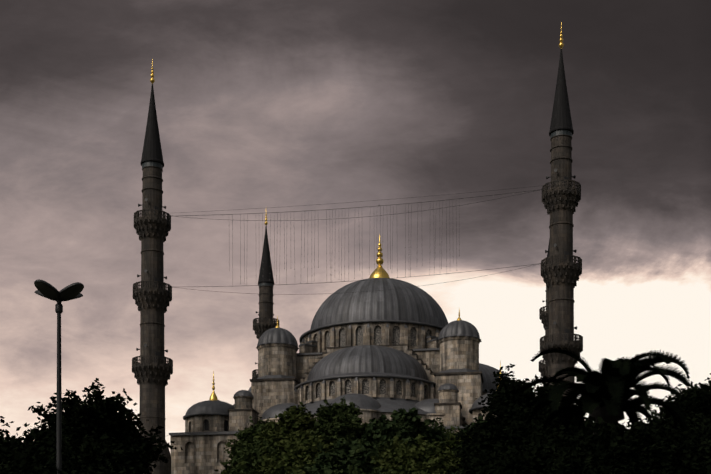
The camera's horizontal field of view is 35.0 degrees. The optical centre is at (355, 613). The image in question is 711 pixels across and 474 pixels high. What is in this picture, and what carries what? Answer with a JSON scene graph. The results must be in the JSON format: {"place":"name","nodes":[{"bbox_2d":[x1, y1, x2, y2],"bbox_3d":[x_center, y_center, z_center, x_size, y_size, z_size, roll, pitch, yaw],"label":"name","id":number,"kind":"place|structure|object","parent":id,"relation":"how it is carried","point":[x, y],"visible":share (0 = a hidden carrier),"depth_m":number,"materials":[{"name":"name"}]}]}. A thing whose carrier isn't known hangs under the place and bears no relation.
{"place":"outdoors","nodes":[
{"label":"outdoors","id":0,"kind":"place"},
{"bbox_2d":[171,426,470,473],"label":"mosque hall walls","id":1,"kind":"structure","parent":0,"point":[206,453],"depth_m":169.02,"materials":[{"name":"grey stone"}]},
{"bbox_2d":[169,371,238,473],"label":"domed pavilion","id":2,"kind":"structure","parent":1,"relation":"on","point":[211,415],"depth_m":170.52,"materials":[{"name":"grey stone"}]},
{"bbox_2d":[250,316,299,420],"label":"domed turret","id":3,"kind":"object","parent":1,"relation":"on","point":[276,382],"visible":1,"depth_m":177.54,"materials":[{"name":"grey stone"}]},
{"bbox_2d":[297,344,439,382],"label":"wall","id":4,"kind":"structure","parent":1,"relation":"on","point":[428,359],"depth_m":177.90,"materials":[{"name":"grey stone"}]},
{"bbox_2d":[299,336,439,352],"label":"mosque drum buttresses","id":5,"kind":"structure","parent":4,"relation":"on","point":[311,346],"depth_m":182.86,"materials":[{"name":"grey stone"}]},
{"bbox_2d":[300,322,441,351],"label":"dome drum","id":6,"kind":"object","parent":4,"relation":"on","point":[412,336],"visible":0.23,"depth_m":180.23,"materials":[{"name":"stone"}]},
{"bbox_2d":[299,236,447,342],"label":"main dome","id":7,"kind":"structure","parent":6,"relation":"on","point":[412,304],"depth_m":183.16,"materials":[{"name":"grey metal"}]},
{"bbox_2d":[434,310,483,424],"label":"domed turret","id":8,"kind":"object","parent":1,"relation":"on","point":[459,340],"visible":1,"depth_m":173.00,"materials":[{"name":"grey stone"}]},
{"bbox_2d":[466,360,501,425],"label":"mosque corner dome","id":9,"kind":"structure","parent":1,"relation":"on","point":[475,410],"depth_m":165.54,"materials":[{"name":"grey metal"}]},
{"bbox_2d":[0,0,710,450],"label":"sky","id":10,"kind":"structure","parent":0,"point":[264,105],"materials":[{"name":"grey"}]},
{"bbox_3d":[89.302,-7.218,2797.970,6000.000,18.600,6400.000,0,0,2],"label":"ground","id":11,"kind":"structure","parent":0,"visible":0},
{"bbox_2d":[0,444,73,473],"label":"tree","id":12,"kind":"object","parent":11,"relation":"on","point":[37,463],"visible":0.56,"depth_m":36.30,"materials":[{"name":"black plant"}]},
{"bbox_2d":[0,416,76,465],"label":"tree","id":13,"kind":"object","parent":11,"relation":"on","point":[12,444],"visible":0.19,"depth_m":41.27,"materials":[{"name":"black plant"}]},
{"bbox_2d":[22,403,55,435],"bbox_3d":[-12.289,-2.679,45.888,5.077,11.905,5.019,0,0,2],"label":"tree","id":14,"kind":"object","parent":11,"relation":"on","point":[49,406],"depth_m":45.99,"materials":[{"name":"black plant"}]},
{"bbox_2d":[34,279,83,473],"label":"street lamp","id":15,"kind":"object","parent":11,"relation":"on","point":[72,291],"visible":1,"depth_m":35.64,"materials":[{"name":"black metal"}]},
{"bbox_2d":[0,440,117,473],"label":"tree","id":16,"kind":"object","parent":11,"relation":"on","point":[29,460],"visible":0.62,"depth_m":36.85,"materials":[{"name":"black plant"}]},
{"bbox_2d":[4,460,126,473],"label":"tree","id":17,"kind":"object","parent":11,"relation":"on","point":[53,471],"visible":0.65,"depth_m":35.38,"materials":[{"name":"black plant"}]},
{"bbox_2d":[53,429,150,473],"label":"tree","id":18,"kind":"object","parent":11,"relation":"on","point":[87,448],"visible":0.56,"depth_m":39.36,"materials":[{"name":"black plant"}]},
{"bbox_2d":[24,378,182,473],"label":"tree","id":19,"kind":"object","parent":11,"relation":"on","point":[96,413],"visible":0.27,"depth_m":42.80,"materials":[{"name":"black plant"}]},
{"bbox_2d":[132,59,172,473],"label":"minaret","id":20,"kind":"object","parent":11,"relation":"on","point":[152,370],"visible":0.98,"depth_m":161.28,"materials":[{"name":"stone"}]},
{"bbox_2d":[174,186,541,294],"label":"string lights","id":21,"kind":"object","parent":20,"relation":"attached to","point":[348,237],"visible":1,"depth_m":158.25,"materials":[{"name":"black metal"}]},
{"bbox_2d":[229,463,254,473],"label":"tree","id":22,"kind":"object","parent":11,"relation":"on","point":[245,472],"visible":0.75,"depth_m":79.53,"materials":[{"name":"green plant"}]},
{"bbox_2d":[224,416,279,460],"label":"tree","id":23,"kind":"object","parent":11,"relation":"on","point":[245,437],"visible":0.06,"depth_m":116.33,"materials":[{"name":"green plant"}]},
{"bbox_2d":[220,439,286,473],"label":"tree","id":24,"kind":"object","parent":11,"relation":"on","point":[251,455],"visible":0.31,"depth_m":93.44,"materials":[{"name":"green plant"}]},
{"bbox_2d":[214,461,305,473],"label":"tree","id":25,"kind":"object","parent":11,"relation":"on","point":[290,470],"visible":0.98,"depth_m":75.86,"materials":[{"name":"green plant"}]},
{"bbox_2d":[252,214,278,378],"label":"minaret","id":26,"kind":"object","parent":11,"relation":"on","point":[264,322],"visible":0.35,"depth_m":230.09,"materials":[{"name":"stone"}]},
{"bbox_2d":[250,401,317,450],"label":"tree","id":27,"kind":"object","parent":11,"relation":"on","point":[299,422],"visible":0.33,"depth_m":110.17,"materials":[{"name":"green plant"}]},
{"bbox_2d":[255,433,333,473],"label":"tree","id":28,"kind":"object","parent":11,"relation":"on","point":[298,453],"visible":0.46,"depth_m":92.75,"materials":[{"name":"green plant"}]},
{"bbox_2d":[279,460,340,473],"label":"tree","id":29,"kind":"object","parent":11,"relation":"on","point":[307,469],"visible":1,"depth_m":75.02,"materials":[{"name":"green plant"}]},
{"bbox_2d":[293,438,382,473],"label":"tree","id":30,"kind":"object","parent":11,"relation":"on","point":[346,456],"visible":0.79,"depth_m":88.41,"materials":[{"name":"green plant"}]},
{"bbox_2d":[310,396,367,449],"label":"tree","id":31,"kind":"object","parent":11,"relation":"on","point":[335,422],"visible":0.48,"depth_m":107.94,"materials":[{"name":"green plant"}]},
{"bbox_2d":[218,383,461,430],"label":"turrets","id":32,"kind":"object","parent":11,"relation":"on","point":[449,405],"visible":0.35,"depth_m":169.47,"materials":[{"name":"grey stone"}]},
{"bbox_2d":[332,460,393,473],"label":"tree","id":33,"kind":"object","parent":11,"relation":"on","point":[354,471],"visible":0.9,"depth_m":76.99,"materials":[{"name":"green plant"}]},
{"bbox_2d":[261,345,466,425],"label":"half dome","id":34,"kind":"structure","parent":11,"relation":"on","point":[373,381],"depth_m":169.52,"materials":[{"name":"grey metal"}]},
{"bbox_2d":[339,435,430,455],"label":"tree","id":35,"kind":"object","parent":11,"relation":"on","point":[386,446],"depth_m":92.57,"materials":[{"name":"green plant"}]},
{"bbox_2d":[351,407,449,449],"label":"tree","id":36,"kind":"object","parent":11,"relation":"on","point":[403,424],"visible":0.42,"depth_m":105.49,"materials":[{"name":"green plant"}]},
{"bbox_2d":[371,434,462,473],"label":"tree","id":37,"kind":"object","parent":11,"relation":"on","point":[422,457],"visible":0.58,"depth_m":85.65,"materials":[{"name":"green plant"}]},
{"bbox_2d":[390,452,447,473],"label":"tree","id":38,"kind":"object","parent":11,"relation":"on","point":[412,470],"visible":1,"depth_m":73.37,"materials":[{"name":"green plant"}]},
{"bbox_2d":[432,417,459,450],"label":"tree","id":39,"kind":"object","parent":11,"relation":"on","point":[442,427],"visible":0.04,"depth_m":112.46,"materials":[{"name":"green plant"}]},
{"bbox_2d":[439,434,473,451],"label":"tree","id":40,"kind":"object","parent":11,"relation":"on","point":[450,442],"visible":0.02,"depth_m":107.88,"materials":[{"name":"green plant"}]},
{"bbox_2d":[458,416,486,435],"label":"tree","id":41,"kind":"object","parent":11,"relation":"on","point":[479,421],"depth_m":115.16,"materials":[{"name":"green plant"}]},
{"bbox_2d":[479,363,509,394],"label":"dome","id":42,"kind":"structure","parent":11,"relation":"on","point":[488,376],"depth_m":182.30,"materials":[{"name":"grey metal"}]},
{"bbox_2d":[450,398,542,472],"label":"tree","id":43,"kind":"object","parent":11,"relation":"on","point":[507,428],"visible":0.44,"depth_m":52.73,"materials":[{"name":"green plant"}]},
{"bbox_2d":[456,425,582,473],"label":"tree","id":44,"kind":"object","parent":11,"relation":"on","point":[484,466],"visible":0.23,"depth_m":44.88,"materials":[{"name":"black plant"}]},
{"bbox_2d":[476,364,574,435],"bbox_3d":[9.238,-5.046,57.450,6.019,14.566,6.720,0,0,33],"label":"tree","id":45,"kind":"object","parent":11,"relation":"on","point":[529,399],"visible":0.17,"depth_m":56.09,"materials":[{"name":"black plant"}]},
{"bbox_2d":[539,238,549,382],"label":"minaret","id":46,"kind":"object","parent":11,"relation":"on","point":[544,319],"visible":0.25,"depth_m":221.26,"materials":[{"name":"stone"}]},
{"bbox_2d":[540,24,582,405],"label":"minaret","id":47,"kind":"object","parent":11,"relation":"on","point":[561,271],"visible":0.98,"depth_m":152.17,"materials":[{"name":"stone"}]},
{"bbox_2d":[525,417,629,449],"bbox_3d":[10.239,-3.227,51.118,6.648,12.174,5.274,0,0,2],"label":"tree","id":48,"kind":"object","parent":11,"relation":"on","point":[573,432],"visible":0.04,"depth_m":50.47,"materials":[{"name":"black plant"}]},
{"bbox_2d":[518,346,689,439],"bbox_3d":[9.661,-4.107,43.244,6.511,12.378,6.218,0,0,-34],"label":"palm tree","id":49,"kind":"object","parent":11,"relation":"on","point":[607,393],"visible":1,"depth_m":42.35,"materials":[{"name":"black plant"}]},
{"bbox_2d":[536,415,690,473],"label":"tree","id":50,"kind":"object","parent":11,"relation":"on","point":[621,452],"visible":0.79,"depth_m":38.73,"materials":[{"name":"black plant"}]},
{"bbox_2d":[629,405,689,444],"bbox_3d":[12.176,-3.006,49.621,6.532,11.837,7.973,0,0,2],"label":"tree","id":51,"kind":"object","parent":11,"relation":"on","point":[655,413],"depth_m":48.33,"materials":[{"name":"black plant"}]},
{"bbox_2d":[622,417,700,473],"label":"tree","id":52,"kind":"object","parent":11,"relation":"on","point":[678,455],"visible":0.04,"depth_m":40.06,"materials":[{"name":"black plant"}]},
{"bbox_2d":[643,373,710,440],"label":"tree","id":53,"kind":"object","parent":11,"relation":"on","point":[666,413],"visible":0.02,"depth_m":52.74,"materials":[{"name":"black plant"}]},
{"bbox_2d":[667,378,710,446],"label":"tree","id":54,"kind":"object","parent":11,"relation":"on","point":[699,408],"visible":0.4,"depth_m":50.19,"materials":[{"name":"black plant"}]}
]}

